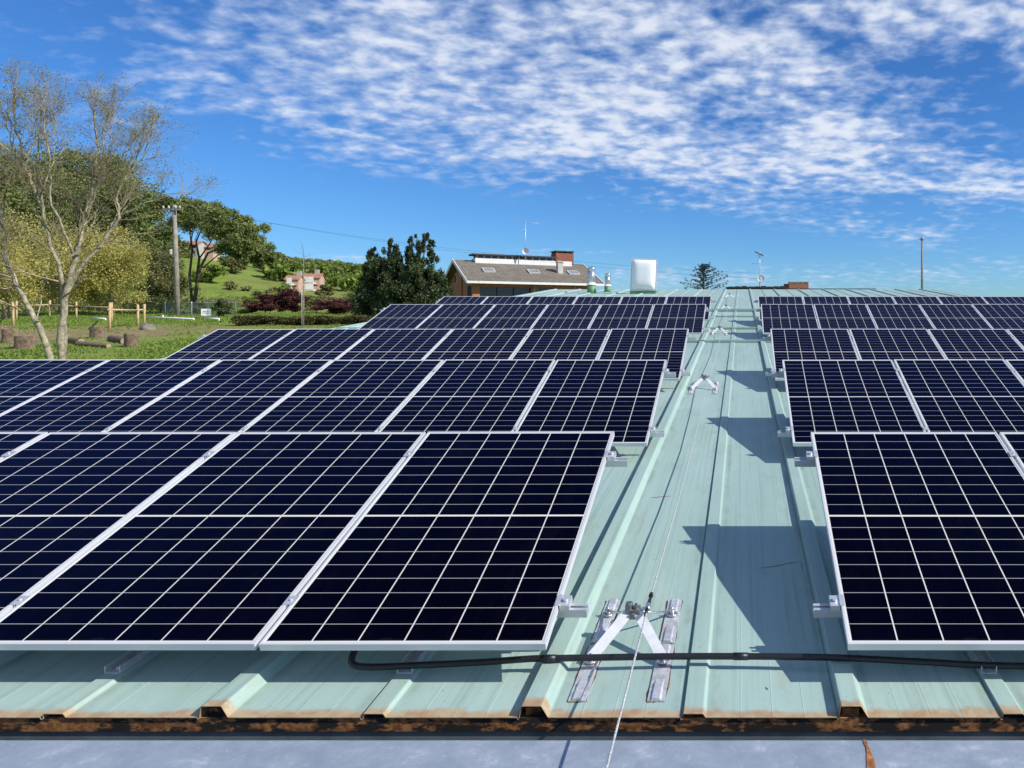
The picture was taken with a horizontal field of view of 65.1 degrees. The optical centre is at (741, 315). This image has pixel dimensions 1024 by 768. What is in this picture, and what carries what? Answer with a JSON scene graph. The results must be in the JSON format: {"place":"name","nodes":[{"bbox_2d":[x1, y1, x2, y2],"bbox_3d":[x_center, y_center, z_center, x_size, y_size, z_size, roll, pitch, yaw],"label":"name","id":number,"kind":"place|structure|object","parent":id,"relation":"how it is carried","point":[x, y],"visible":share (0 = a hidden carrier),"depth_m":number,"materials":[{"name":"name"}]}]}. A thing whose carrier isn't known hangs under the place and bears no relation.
{"place":"outdoors","nodes":[
{"label":"outdoors","id":0,"kind":"place"},
{"bbox_2d":[0,245,358,358],"bbox_3d":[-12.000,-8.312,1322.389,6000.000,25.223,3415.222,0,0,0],"label":"ground","id":1,"kind":"structure","parent":0,"point":[254,278],"depth_m":41.28,"materials":[{"name":"plant"}]},
{"bbox_2d":[1,329,18,342],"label":"log stool","id":2,"kind":"object","parent":1,"relation":"on","point":[8,335],"visible":0.77,"depth_m":26.72,"materials":[{"name":"brown wood"}]},
{"bbox_2d":[13,336,35,348],"bbox_3d":[-23.733,0.911,24.996,0.612,0.443,0.622,0,0,12],"label":"log stool","id":3,"kind":"object","parent":1,"relation":"on","point":[23,342],"visible":0.88,"depth_m":24.80,"materials":[{"name":"brown wood"}]},
{"bbox_2d":[0,199,70,319],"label":"willow tree","id":4,"kind":"object","parent":1,"relation":"on","point":[22,277],"visible":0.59,"depth_m":50.03,"materials":[{"name":"green plant"}]},
{"bbox_2d":[0,141,105,230],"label":"pine tree","id":5,"kind":"object","parent":1,"relation":"on","point":[24,178],"visible":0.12,"depth_m":90.83,"materials":[{"name":"green plant"}]},
{"bbox_2d":[0,179,125,290],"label":"pine tree","id":6,"kind":"object","parent":1,"relation":"on","point":[21,199],"visible":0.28,"depth_m":83.95,"materials":[{"name":"green plant"}]},
{"bbox_2d":[7,212,132,314],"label":"willow tree","id":7,"kind":"object","parent":1,"relation":"on","point":[76,292],"visible":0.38,"depth_m":53.84,"materials":[{"name":"green plant"}]},
{"bbox_2d":[12,300,145,329],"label":"paddock fence","id":8,"kind":"object","parent":1,"relation":"on","point":[110,309],"visible":0.79,"depth_m":40.76,"materials":[{"name":"brown wood"}]},
{"bbox_2d":[8,144,150,242],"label":"pine tree","id":9,"kind":"object","parent":1,"relation":"on","point":[78,163],"visible":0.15,"depth_m":95.16,"materials":[{"name":"green plant"}]},
{"bbox_2d":[89,326,105,337],"bbox_3d":[-26.242,0.698,30.708,0.565,0.459,0.572,0,0,-26],"label":"log stool","id":10,"kind":"object","parent":1,"relation":"on","point":[95,332],"visible":0.96,"depth_m":30.51,"materials":[{"name":"brown wood"}]},
{"bbox_2d":[49,224,158,314],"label":"willow tree","id":11,"kind":"object","parent":1,"relation":"on","point":[135,276],"visible":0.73,"depth_m":55.13,"materials":[{"name":"green plant"}]},
{"bbox_2d":[0,52,228,358],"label":"bare tree","id":12,"kind":"object","parent":1,"relation":"on","point":[62,332],"visible":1,"depth_m":19.61,"materials":[{"name":"grey plant"}]},
{"bbox_2d":[0,287,243,313],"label":"undergrowth","id":13,"kind":"object","parent":1,"relation":"on","point":[160,305],"visible":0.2,"depth_m":61.46,"materials":[{"name":"green plant"}]},
{"bbox_2d":[75,174,170,289],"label":"pine tree","id":14,"kind":"object","parent":1,"relation":"on","point":[140,209],"visible":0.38,"depth_m":88.48,"materials":[{"name":"green plant"}]},
{"bbox_2d":[123,333,138,346],"bbox_3d":[-21.303,0.895,26.311,0.453,0.495,0.455,0,0,8],"label":"log stool","id":15,"kind":"object","parent":1,"relation":"on","point":[131,340],"visible":0.83,"depth_m":26.14,"materials":[{"name":"brown wood"}]},
{"bbox_2d":[119,213,179,299],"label":"pine tree","id":16,"kind":"object","parent":1,"relation":"on","point":[164,236],"visible":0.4,"depth_m":81.28,"materials":[{"name":"green plant"}]},
{"bbox_2d":[131,246,194,311],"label":"evergreen tree","id":17,"kind":"object","parent":1,"relation":"on","point":[163,283],"visible":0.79,"depth_m":65.50,"materials":[{"name":"green plant"}]},
{"bbox_2d":[162,205,180,315],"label":"utility pole","id":18,"kind":"object","parent":1,"relation":"on","point":[176,276],"visible":0.93,"depth_m":53.87,"materials":[{"name":"grey wood"}]},
{"bbox_2d":[0,311,370,359],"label":"meadow grass","id":19,"kind":"structure","parent":1,"relation":"on","point":[156,345],"depth_m":39.63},
{"bbox_2d":[163,301,235,316],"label":"wire fence","id":20,"kind":"object","parent":1,"relation":"on","point":[191,309],"visible":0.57,"depth_m":53.71,"materials":[{"name":"grey"}]},
{"bbox_2d":[191,264,229,282],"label":"hillside tree","id":21,"kind":"object","parent":1,"relation":"on","point":[213,270],"visible":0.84,"depth_m":99.67,"materials":[{"name":"green plant"}]},
{"bbox_2d":[147,194,280,312],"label":"stone pine","id":22,"kind":"object","parent":1,"relation":"on","point":[240,239],"visible":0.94,"depth_m":58.33,"materials":[{"name":"green plant"}]},
{"bbox_2d":[210,298,233,315],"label":"conifer","id":23,"kind":"object","parent":1,"relation":"on","point":[221,306],"visible":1,"depth_m":51.74,"materials":[{"name":"plant"}]},
{"bbox_2d":[180,251,277,306],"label":"hillside scrub","id":24,"kind":"object","parent":1,"relation":"on","point":[230,284],"visible":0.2,"depth_m":97.55,"materials":[{"name":"green plant"}]},
{"bbox_2d":[219,255,246,273],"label":"hillside tree","id":25,"kind":"object","parent":1,"relation":"on","point":[234,265],"visible":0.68,"depth_m":109.11,"materials":[{"name":"green plant"}]},
{"bbox_2d":[242,293,297,311],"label":"purple tree","id":26,"kind":"object","parent":1,"relation":"on","point":[266,302],"visible":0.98,"depth_m":61.29,"materials":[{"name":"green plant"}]},
{"bbox_2d":[283,271,302,291],"bbox_3d":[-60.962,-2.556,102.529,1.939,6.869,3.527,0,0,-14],"label":"apartment house","id":27,"kind":"structure","parent":1,"relation":"on","point":[295,281],"depth_m":102.17,"materials":[{"name":"paint"}]},
{"bbox_2d":[275,288,311,312],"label":"purple tree","id":28,"kind":"object","parent":1,"relation":"on","point":[290,294],"visible":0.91,"depth_m":62.52,"materials":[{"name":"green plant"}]},
{"bbox_2d":[229,315,372,325],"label":"hedge","id":29,"kind":"object","parent":1,"relation":"on","point":[245,320],"visible":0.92,"depth_m":40.70,"materials":[{"name":"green plant"}]},
{"bbox_2d":[296,270,325,290],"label":"apartment house","id":30,"kind":"structure","parent":1,"relation":"on","point":[314,281],"depth_m":106.13,"materials":[{"name":"paint"}]},
{"bbox_2d":[302,293,328,311],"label":"olive tree","id":31,"kind":"object","parent":1,"relation":"on","point":[313,301],"visible":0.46,"depth_m":65.79,"materials":[{"name":"green plant"}]},
{"bbox_2d":[310,299,351,313],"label":"purple tree","id":32,"kind":"object","parent":1,"relation":"on","point":[337,306],"visible":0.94,"depth_m":59.13,"materials":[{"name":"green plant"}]},
{"bbox_2d":[259,256,443,290],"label":"wood","id":33,"kind":"object","parent":1,"relation":"on","point":[332,279],"visible":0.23,"depth_m":112.41,"materials":[{"name":"green plant"}]},
{"bbox_2d":[347,232,454,318],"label":"evergreen tree","id":34,"kind":"object","parent":1,"relation":"on","point":[384,283],"visible":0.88,"depth_m":45.97,"materials":[{"name":"green plant"}]},
{"bbox_2d":[0,289,1023,745],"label":"metal roofed building","id":35,"kind":"structure","parent":1,"relation":"on","point":[746,565],"depth_m":3.15,"materials":[{"name":"metal"}]},
{"bbox_2d":[1,450,627,673],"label":"panel mount","id":36,"kind":"object","parent":35,"relation":"on","point":[568,608],"visible":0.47,"depth_m":3.21,"materials":[{"name":"metal"}]},
{"bbox_2d":[0,432,47,459],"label":"solar panel","id":37,"kind":"object","parent":36,"relation":"attached to","point":[13,441],"visible":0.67,"depth_m":4.52,"materials":[{"name":"glass"}]},
{"bbox_2d":[0,432,236,617],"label":"solar panel","id":38,"kind":"object","parent":36,"relation":"attached to","point":[67,499],"visible":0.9,"depth_m":4.02,"materials":[{"name":"blue glass"}]},
{"bbox_2d":[0,432,425,649],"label":"solar panel","id":39,"kind":"object","parent":36,"relation":"attached to","point":[233,542],"visible":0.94,"depth_m":3.53,"materials":[{"name":"blue glass"}]},
{"bbox_2d":[259,431,614,650],"bbox_3d":[-1.343,1.020,3.794,1.134,0.033,1.722,0,20,0],"label":"solar panel","id":40,"kind":"object","parent":36,"relation":"attached to","point":[461,541],"visible":1,"depth_m":3.52,"materials":[{"name":"glass"}]},
{"bbox_2d":[85,368,675,436],"bbox_3d":[-4.227,0.870,6.979,7.134,0.673,1.428,0,0,0],"label":"panel mount","id":41,"kind":"object","parent":35,"relation":"on","point":[653,431],"visible":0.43,"depth_m":6.42,"materials":[{"name":"metal"}]},
{"bbox_2d":[0,359,108,414],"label":"solar panel","id":42,"kind":"object","parent":41,"relation":"on","point":[22,381],"visible":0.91,"depth_m":7.43,"materials":[{"name":"blue glass"}]},
{"bbox_2d":[0,359,220,432],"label":"solar panel","id":43,"kind":"object","parent":41,"relation":"attached to","point":[106,394],"visible":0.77,"depth_m":6.99,"materials":[{"name":"blue glass"}]},
{"bbox_2d":[105,360,331,433],"bbox_3d":[-4.803,0.769,6.996,1.134,0.031,1.722,0,20,0],"label":"solar panel","id":44,"kind":"object","parent":41,"relation":"attached to","point":[236,396],"visible":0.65,"depth_m":6.97,"materials":[{"name":"blue glass"}]},
{"bbox_2d":[242,360,443,431],"bbox_3d":[-3.650,0.770,6.994,1.134,0.033,1.722,0,20,0],"label":"solar panel","id":45,"kind":"object","parent":41,"relation":"attached to","point":[353,395],"visible":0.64,"depth_m":6.97,"materials":[{"name":"blue glass"}]},
{"bbox_2d":[379,359,554,433],"bbox_3d":[-2.497,0.768,6.997,1.134,0.032,1.722,0,20,0],"label":"solar panel","id":46,"kind":"object","parent":41,"relation":"attached to","point":[473,395],"visible":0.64,"depth_m":6.97,"materials":[{"name":"blue glass"}]},
{"bbox_2d":[516,359,666,445],"bbox_3d":[-1.343,0.769,6.994,1.134,0.032,1.722,0,20,0],"label":"solar panel","id":47,"kind":"object","parent":41,"relation":"on","point":[619,398],"visible":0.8,"depth_m":6.93,"materials":[{"name":"blue glass"}]},
{"bbox_2d":[197,334,695,389],"bbox_3d":[-4.227,0.614,10.229,7.134,0.673,1.428,0,0,0],"label":"panel mount","id":48,"kind":"object","parent":35,"relation":"on","point":[683,372],"visible":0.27,"depth_m":10.79,"materials":[{"name":"metal"}]},
{"bbox_2d":[164,329,294,359],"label":"solar panel","id":49,"kind":"object","parent":48,"relation":"on","point":[234,344],"visible":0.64,"depth_m":10.50,"materials":[{"name":"blue glass"}]},
{"bbox_2d":[249,329,373,360],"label":"solar panel","id":50,"kind":"object","parent":48,"relation":"attached to","point":[315,344],"visible":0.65,"depth_m":10.48,"materials":[{"name":"blue glass"}]},
{"bbox_2d":[336,329,452,359],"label":"solar panel","id":51,"kind":"object","parent":48,"relation":"attached to","point":[398,344],"visible":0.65,"depth_m":10.49,"materials":[{"name":"blue glass"}]},
{"bbox_2d":[423,329,530,359],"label":"solar panel","id":52,"kind":"object","parent":48,"relation":"attached to","point":[480,343],"visible":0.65,"depth_m":10.49,"materials":[{"name":"blue glass"}]},
{"bbox_2d":[511,329,609,377],"bbox_3d":[-2.496,0.514,10.248,1.134,0.031,1.722,0,20,0],"label":"solar panel","id":53,"kind":"object","parent":48,"relation":"attached to","point":[573,344],"visible":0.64,"depth_m":10.50,"materials":[{"name":"blue glass"}]},
{"bbox_2d":[598,329,688,380],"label":"solar panel","id":54,"kind":"object","parent":48,"relation":"attached to","point":[669,345],"visible":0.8,"depth_m":10.41,"materials":[{"name":"blue glass"}]},
{"bbox_2d":[356,307,710,331],"bbox_3d":[-4.227,0.173,15.679,7.134,0.673,1.428,0,0,0],"label":"panel mount","id":55,"kind":"object","parent":35,"relation":"on","point":[707,310],"visible":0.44,"depth_m":16.23,"materials":[{"name":"metal"}]},
{"bbox_2d":[359,304,442,328],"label":"solar panel","id":56,"kind":"object","parent":55,"relation":"on","point":[402,316],"visible":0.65,"depth_m":15.78,"materials":[{"name":"blue glass"}]},
{"bbox_2d":[417,304,494,328],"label":"solar panel","id":57,"kind":"object","parent":55,"relation":"attached to","point":[457,316],"visible":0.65,"depth_m":15.77,"materials":[{"name":"blue glass"}]},
{"bbox_2d":[474,304,547,328],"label":"solar panel","id":58,"kind":"object","parent":55,"relation":"attached to","point":[512,316],"visible":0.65,"depth_m":15.77,"materials":[{"name":"blue glass"}]},
{"bbox_2d":[531,304,600,330],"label":"solar panel","id":59,"kind":"object","parent":55,"relation":"attached to","point":[567,316],"visible":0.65,"depth_m":15.77,"materials":[{"name":"blue glass"}]},
{"bbox_2d":[589,304,653,332],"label":"solar panel","id":60,"kind":"object","parent":55,"relation":"attached to","point":[622,316],"visible":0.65,"depth_m":15.78,"materials":[{"name":"blue glass"}]},
{"bbox_2d":[647,304,705,333],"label":"solar panel","id":61,"kind":"object","parent":55,"relation":"attached to","point":[691,317],"visible":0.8,"depth_m":15.71,"materials":[{"name":"blue glass"}]},
{"bbox_2d":[436,299,715,321],"bbox_3d":[-4.227,-0.072,18.630,7.134,0.673,1.428,0,0,0],"label":"panel mount","id":62,"kind":"object","parent":35,"relation":"on","point":[712,301],"visible":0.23,"depth_m":19.20,"materials":[{"name":"metal"}]},
{"bbox_2d":[436,296,487,303],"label":"solar panel","id":63,"kind":"object","parent":62,"relation":"attached to","point":[462,300],"visible":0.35,"depth_m":19.14,"materials":[{"name":"blue glass"}]},
{"bbox_2d":[482,296,532,304],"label":"solar panel","id":64,"kind":"object","parent":62,"relation":"attached to","point":[495,300],"visible":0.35,"depth_m":19.15,"materials":[{"name":"blue glass"}]},
{"bbox_2d":[528,296,576,304],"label":"solar panel","id":65,"kind":"object","parent":62,"relation":"attached to","point":[548,300],"visible":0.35,"depth_m":19.14,"materials":[{"name":"blue glass"}]},
{"bbox_2d":[574,296,621,319],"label":"solar panel","id":66,"kind":"object","parent":62,"relation":"attached to","point":[601,300],"visible":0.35,"depth_m":19.16,"materials":[{"name":"blue glass"}]},
{"bbox_2d":[620,296,666,318],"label":"solar panel","id":67,"kind":"object","parent":62,"relation":"attached to","point":[653,300],"visible":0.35,"depth_m":19.15,"materials":[{"name":"blue glass"}]},
{"bbox_2d":[666,296,711,320],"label":"solar panel","id":68,"kind":"object","parent":62,"relation":"attached to","point":[706,300],"visible":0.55,"depth_m":19.14,"materials":[{"name":"blue glass"}]},
{"bbox_2d":[587,267,595,292],"bbox_3d":[-6.668,-1.529,33.500,0.438,1.212,0.438,0,0,0],"label":"flue pipe","id":69,"kind":"object","parent":35,"relation":"on","point":[591,285],"visible":0.91,"depth_m":33.35,"materials":[{"name":"metal"}]},
{"bbox_2d":[567,598,682,702],"bbox_3d":[-0.483,1.368,3.312,0.391,0.170,0.861,0,4,0],"label":"roof anchor","id":70,"kind":"object","parent":35,"relation":"on","point":[609,625],"visible":0.91,"depth_m":3.26,"materials":[{"name":"silver metal"}]},
{"bbox_2d":[605,296,730,767],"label":"lifeline cable","id":71,"kind":"object","parent":70,"relation":"attached to","point":[629,678],"visible":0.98,"depth_m":3.27,"materials":[{"name":"metal"}]},
{"bbox_2d":[630,258,658,293],"bbox_3d":[-4.278,-1.682,33.454,1.179,1.614,1.412,0,0,0],"label":"roof vent","id":72,"kind":"object","parent":35,"relation":"on","point":[643,278],"visible":0.99,"depth_m":32.83,"materials":[{"name":"white metal"}]},
{"bbox_2d":[348,650,1023,669],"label":"black conduit","id":73,"kind":"object","parent":35,"relation":"on","point":[354,664],"visible":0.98,"depth_m":3.09,"materials":[{"name":"plastic"}]},
{"bbox_2d":[688,374,719,393],"bbox_3d":[-0.483,0.861,9.742,0.391,0.170,0.861,0,4,0],"label":"roof anchor","id":74,"kind":"object","parent":35,"relation":"on","point":[715,387],"visible":1,"depth_m":9.69,"materials":[{"name":"silver metal"}]},
{"bbox_2d":[754,299,984,318],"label":"panel mount","id":75,"kind":"object","parent":35,"relation":"on","point":[756,301],"visible":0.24,"depth_m":19.20,"materials":[{"name":"metal"}]},
{"bbox_2d":[758,296,803,320],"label":"solar panel","id":76,"kind":"object","parent":75,"relation":"attached to","point":[780,300],"visible":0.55,"depth_m":19.14,"materials":[{"name":"blue glass"}]},
{"bbox_2d":[803,296,849,320],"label":"solar panel","id":77,"kind":"object","parent":75,"relation":"attached to","point":[813,300],"visible":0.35,"depth_m":19.14,"materials":[{"name":"blue glass"}]},
{"bbox_2d":[847,296,894,312],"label":"solar panel","id":78,"kind":"object","parent":75,"relation":"attached to","point":[871,300],"visible":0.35,"depth_m":19.16,"materials":[{"name":"blue glass"}]},
{"bbox_2d":[892,296,941,304],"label":"solar panel","id":79,"kind":"object","parent":75,"relation":"attached to","point":[918,300],"visible":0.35,"depth_m":19.15,"materials":[{"name":"blue glass"}]},
{"bbox_2d":[937,296,987,304],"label":"solar panel","id":80,"kind":"object","parent":75,"relation":"attached to","point":[971,300],"visible":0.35,"depth_m":19.14,"materials":[{"name":"blue glass"}]},
{"bbox_2d":[982,296,1023,303],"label":"solar panel","id":81,"kind":"object","parent":75,"relation":"on","point":[1004,299],"visible":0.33,"depth_m":19.22,"materials":[{"name":"blue glass"}]},
{"bbox_2d":[756,307,993,334],"bbox_3d":[3.874,0.173,15.679,7.134,0.673,1.428,0,0,0],"label":"panel mount","id":82,"kind":"object","parent":35,"relation":"on","point":[759,310],"visible":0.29,"depth_m":16.22,"materials":[{"name":"metal"}]},
{"bbox_2d":[761,304,818,333],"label":"solar panel","id":83,"kind":"object","parent":82,"relation":"attached to","point":[788,316],"visible":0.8,"depth_m":15.71,"materials":[{"name":"blue glass"}]},
{"bbox_2d":[814,304,875,332],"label":"solar panel","id":84,"kind":"object","parent":82,"relation":"attached to","point":[844,316],"visible":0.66,"depth_m":15.77,"materials":[{"name":"blue glass"}]},
{"bbox_2d":[866,304,933,329],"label":"solar panel","id":85,"kind":"object","parent":82,"relation":"attached to","point":[898,316],"visible":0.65,"depth_m":15.77,"materials":[{"name":"blue glass"}]},
{"bbox_2d":[919,304,990,328],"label":"solar panel","id":86,"kind":"object","parent":82,"relation":"attached to","point":[953,316],"visible":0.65,"depth_m":15.77,"materials":[{"name":"blue glass"}]},
{"bbox_2d":[972,304,1023,328],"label":"solar panel","id":87,"kind":"object","parent":82,"relation":"attached to","point":[1002,316],"visible":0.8,"depth_m":15.88,"materials":[{"name":"blue glass"}]},
{"bbox_2d":[763,334,1013,375],"bbox_3d":[3.874,0.614,10.229,7.134,0.673,1.428,0,0,0],"label":"panel mount","id":88,"kind":"object","parent":35,"relation":"on","point":[768,338],"visible":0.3,"depth_m":10.78,"materials":[{"name":"metal"}]},
{"bbox_2d":[770,329,858,380],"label":"solar panel","id":89,"kind":"object","parent":88,"relation":"attached to","point":[812,344],"visible":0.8,"depth_m":10.45,"materials":[{"name":"blue glass"}]},
{"bbox_2d":[849,329,945,379],"bbox_3d":[2.145,0.511,10.248,1.134,0.032,1.722,0,20,0],"label":"solar panel","id":90,"kind":"object","parent":88,"relation":"attached to","point":[881,344],"visible":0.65,"depth_m":10.49,"materials":[{"name":"blue glass"}]},
{"bbox_2d":[928,329,1023,359],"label":"solar panel","id":91,"kind":"object","parent":88,"relation":"attached to","point":[977,344],"visible":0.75,"depth_m":10.49,"materials":[{"name":"blue glass"}]},
{"bbox_2d":[1006,329,1023,348],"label":"solar panel","id":92,"kind":"object","parent":88,"relation":"attached to","point":[1018,336],"visible":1,"depth_m":10.85,"materials":[{"name":"glass"}]},
{"bbox_2d":[772,368,1015,436],"bbox_3d":[3.874,0.870,6.979,7.134,0.673,1.428,0,0,0],"label":"panel mount","id":93,"kind":"object","parent":35,"relation":"on","point":[787,432],"visible":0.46,"depth_m":6.43,"materials":[{"name":"metal"}]},
{"bbox_2d":[782,360,925,445],"bbox_3d":[0.989,0.770,6.997,1.134,0.033,1.722,0,20,0],"label":"solar panel","id":94,"kind":"object","parent":93,"relation":"on","point":[847,395],"visible":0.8,"depth_m":6.96,"materials":[{"name":"blue glass"}]},
{"bbox_2d":[894,359,1023,434],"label":"solar panel","id":95,"kind":"object","parent":93,"relation":"attached to","point":[966,395],"visible":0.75,"depth_m":7.05,"materials":[{"name":"blue glass"}]},
{"bbox_2d":[1005,359,1023,383],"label":"solar panel","id":96,"kind":"object","parent":93,"relation":"attached to","point":[1017,365],"visible":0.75,"depth_m":7.64,"materials":[{"name":"glass"}]},
{"bbox_2d":[794,450,1017,673],"bbox_3d":[3.874,1.123,3.779,7.134,0.673,1.428,0,0,0],"label":"panel mount","id":97,"kind":"object","parent":35,"relation":"on","point":[831,608],"visible":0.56,"depth_m":3.21,"materials":[{"name":"metal"}]},
{"bbox_2d":[811,432,1023,649],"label":"solar panel","id":98,"kind":"object","parent":97,"relation":"on","point":[925,531],"visible":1,"depth_m":3.63,"materials":[{"name":"blue glass"}]},
{"bbox_2d":[999,432,1023,472],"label":"solar panel","id":99,"kind":"object","parent":97,"relation":"attached to","point":[1013,441],"visible":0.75,"depth_m":4.47,"materials":[{"name":"glass"}]},
{"bbox_2d":[0,740,1023,767],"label":"galvanised roof edge","id":100,"kind":"object","parent":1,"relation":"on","point":[505,754],"visible":1,"depth_m":2.52,"materials":[{"name":"metal"}]},
{"bbox_2d":[443,250,604,296],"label":"brick house","id":101,"kind":"structure","parent":1,"relation":"on","point":[478,274],"depth_m":55.90,"materials":[{"name":"brown brick"}]},
{"bbox_2d":[480,287,529,296],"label":"window","id":102,"kind":"structure","parent":101,"relation":"in","point":[484,291],"depth_m":53.87,"materials":[{"name":"black glass"}]},
{"bbox_2d":[681,262,727,288],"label":"cedar tree","id":103,"kind":"object","parent":1,"relation":"on","point":[701,275],"visible":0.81,"depth_m":59.87,"materials":[{"name":"plant"}]},
{"bbox_2d":[0,0,1023,296],"label":"sky","id":104,"kind":"structure","parent":0,"point":[822,139],"materials":[{"name":"blue"}]},
{"bbox_2d":[725,281,875,288],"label":"brown roofed building","id":105,"kind":"structure","parent":0,"point":[798,285],"depth_m":49.00,"materials":[{"name":"orange brick"}]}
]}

